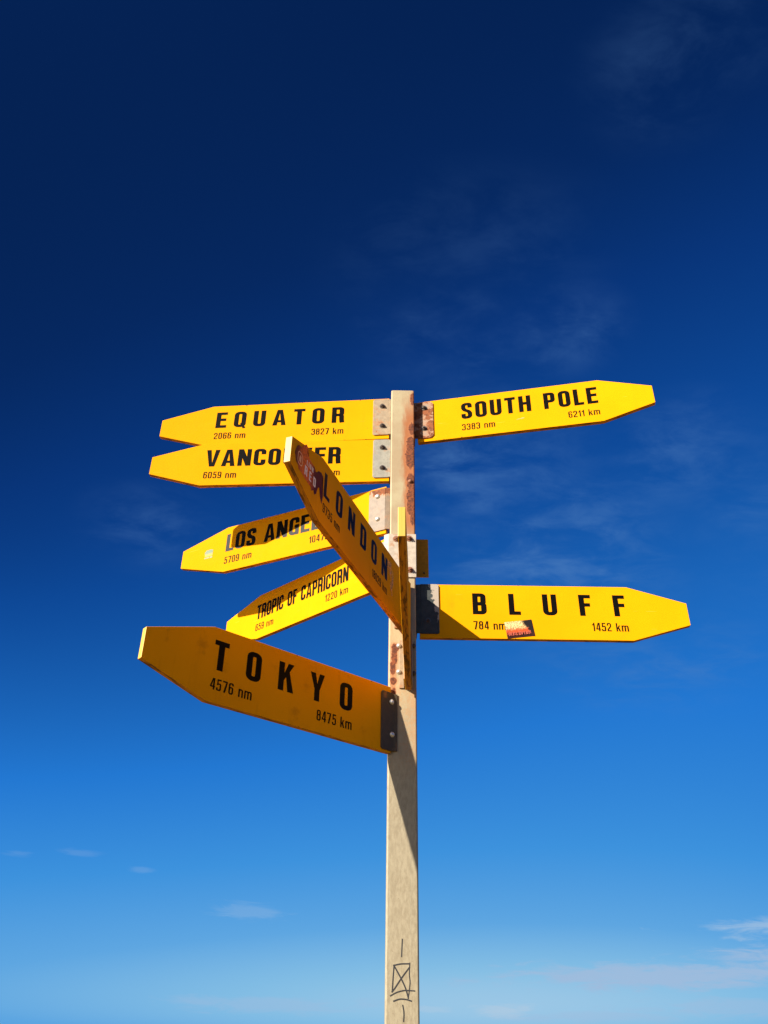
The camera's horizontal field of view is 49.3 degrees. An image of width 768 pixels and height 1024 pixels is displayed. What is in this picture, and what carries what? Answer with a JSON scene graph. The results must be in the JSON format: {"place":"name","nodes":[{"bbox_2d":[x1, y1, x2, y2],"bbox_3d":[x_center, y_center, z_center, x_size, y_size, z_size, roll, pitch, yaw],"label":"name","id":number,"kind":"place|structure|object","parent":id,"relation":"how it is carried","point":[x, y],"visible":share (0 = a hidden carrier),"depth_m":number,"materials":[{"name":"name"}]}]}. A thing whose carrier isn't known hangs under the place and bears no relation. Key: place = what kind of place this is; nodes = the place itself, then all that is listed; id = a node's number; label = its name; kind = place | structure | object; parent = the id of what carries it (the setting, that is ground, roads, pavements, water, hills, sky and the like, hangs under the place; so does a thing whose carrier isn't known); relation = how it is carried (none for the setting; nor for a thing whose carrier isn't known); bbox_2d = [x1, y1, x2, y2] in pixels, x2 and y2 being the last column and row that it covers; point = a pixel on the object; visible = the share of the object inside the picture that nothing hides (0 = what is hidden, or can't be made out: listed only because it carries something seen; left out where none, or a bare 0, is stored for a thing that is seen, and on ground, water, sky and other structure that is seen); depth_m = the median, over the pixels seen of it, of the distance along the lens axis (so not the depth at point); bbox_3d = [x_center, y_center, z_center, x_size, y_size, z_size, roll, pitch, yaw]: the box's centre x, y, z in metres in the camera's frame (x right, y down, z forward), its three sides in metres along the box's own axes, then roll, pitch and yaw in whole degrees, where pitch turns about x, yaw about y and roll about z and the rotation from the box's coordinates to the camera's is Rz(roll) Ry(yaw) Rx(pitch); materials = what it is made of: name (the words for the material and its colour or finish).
{"place":"outdoors","nodes":[
{"label":"outdoors","id":0,"kind":"place"},
{"bbox_2d":[0,0,767,1023],"label":"sky","id":1,"kind":"structure","parent":0,"point":[205,204],"materials":[{"name":"blue"}]},
{"label":"ground","id":2,"kind":"structure","parent":0,"visible":0},
{"bbox_2d":[384,390,419,1023],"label":"signpost","id":3,"kind":"object","parent":2,"relation":"on","point":[402,958],"visible":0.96,"depth_m":2.72,"materials":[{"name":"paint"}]},
{"bbox_2d":[138,627,396,753],"bbox_3d":[-0.318,0.542,2.611,0.960,0.232,0.035,27,-41,-34],"label":"direction sign","id":4,"kind":"object","parent":3,"relation":"attached to","point":[221,668],"visible":1,"depth_m":2.58,"materials":[{"name":"yellow metal"}]},
{"bbox_2d":[149,439,390,487],"bbox_3d":[-0.487,-0.202,3.580,1.032,0.221,0.073,-1,-33,3],"label":"direction sign","id":5,"kind":"object","parent":3,"relation":"attached to","point":[350,462],"visible":0.79,"depth_m":3.56,"materials":[{"name":"yellow metal"}]},
{"bbox_2d":[160,399,390,445],"bbox_3d":[-0.482,-0.383,3.714,1.031,0.225,0.075,-2,-33,4],"label":"direction sign","id":6,"kind":"object","parent":3,"relation":"attached to","point":[340,420],"visible":1,"depth_m":3.70,"materials":[{"name":"yellow metal"}]},
{"bbox_2d":[181,487,389,573],"bbox_3d":[-0.438,0.110,3.603,1.032,0.228,0.061,-14,-36,21],"label":"direction sign","id":7,"kind":"object","parent":3,"relation":"attached to","point":[283,536],"visible":0.77,"depth_m":3.60,"materials":[{"name":"yellow metal"}]},
{"bbox_2d":[226,533,428,639],"bbox_3d":[-0.279,0.359,3.568,1.121,0.235,0.198,-26,-41,34],"label":"direction sign","id":8,"kind":"object","parent":3,"relation":"attached to","point":[324,590],"visible":0.87,"depth_m":3.53,"materials":[{"name":"yellow metal"}]},
{"bbox_2d":[284,436,410,633],"bbox_3d":[-0.105,0.100,2.698,0.063,0.224,1.027,-11,-35,17],"label":"direction sign","id":9,"kind":"object","parent":3,"relation":"attached to","point":[341,523],"visible":0.95,"depth_m":2.58,"materials":[{"name":"yellow metal"}]},
{"bbox_2d":[396,507,415,689],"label":"direction sign","id":10,"kind":"object","parent":3,"relation":"attached to","point":[405,671],"visible":1,"depth_m":2.48,"materials":[{"name":"yellow paint"}]},
{"bbox_2d":[414,380,654,446],"bbox_3d":[0.624,-0.432,3.578,1.021,0.224,0.071,-6,-34,10],"label":"direction sign","id":11,"kind":"object","parent":3,"relation":"attached to","point":[596,402],"visible":1,"depth_m":3.56,"materials":[{"name":"yellow metal"}]},
{"bbox_2d":[416,584,689,642],"bbox_3d":[0.632,0.387,3.162,1.026,0.223,0.075,1,-33,0],"label":"direction sign","id":12,"kind":"object","parent":3,"relation":"attached to","point":[538,613],"visible":0.98,"depth_m":3.14,"materials":[{"name":"yellow metal"}]}
]}

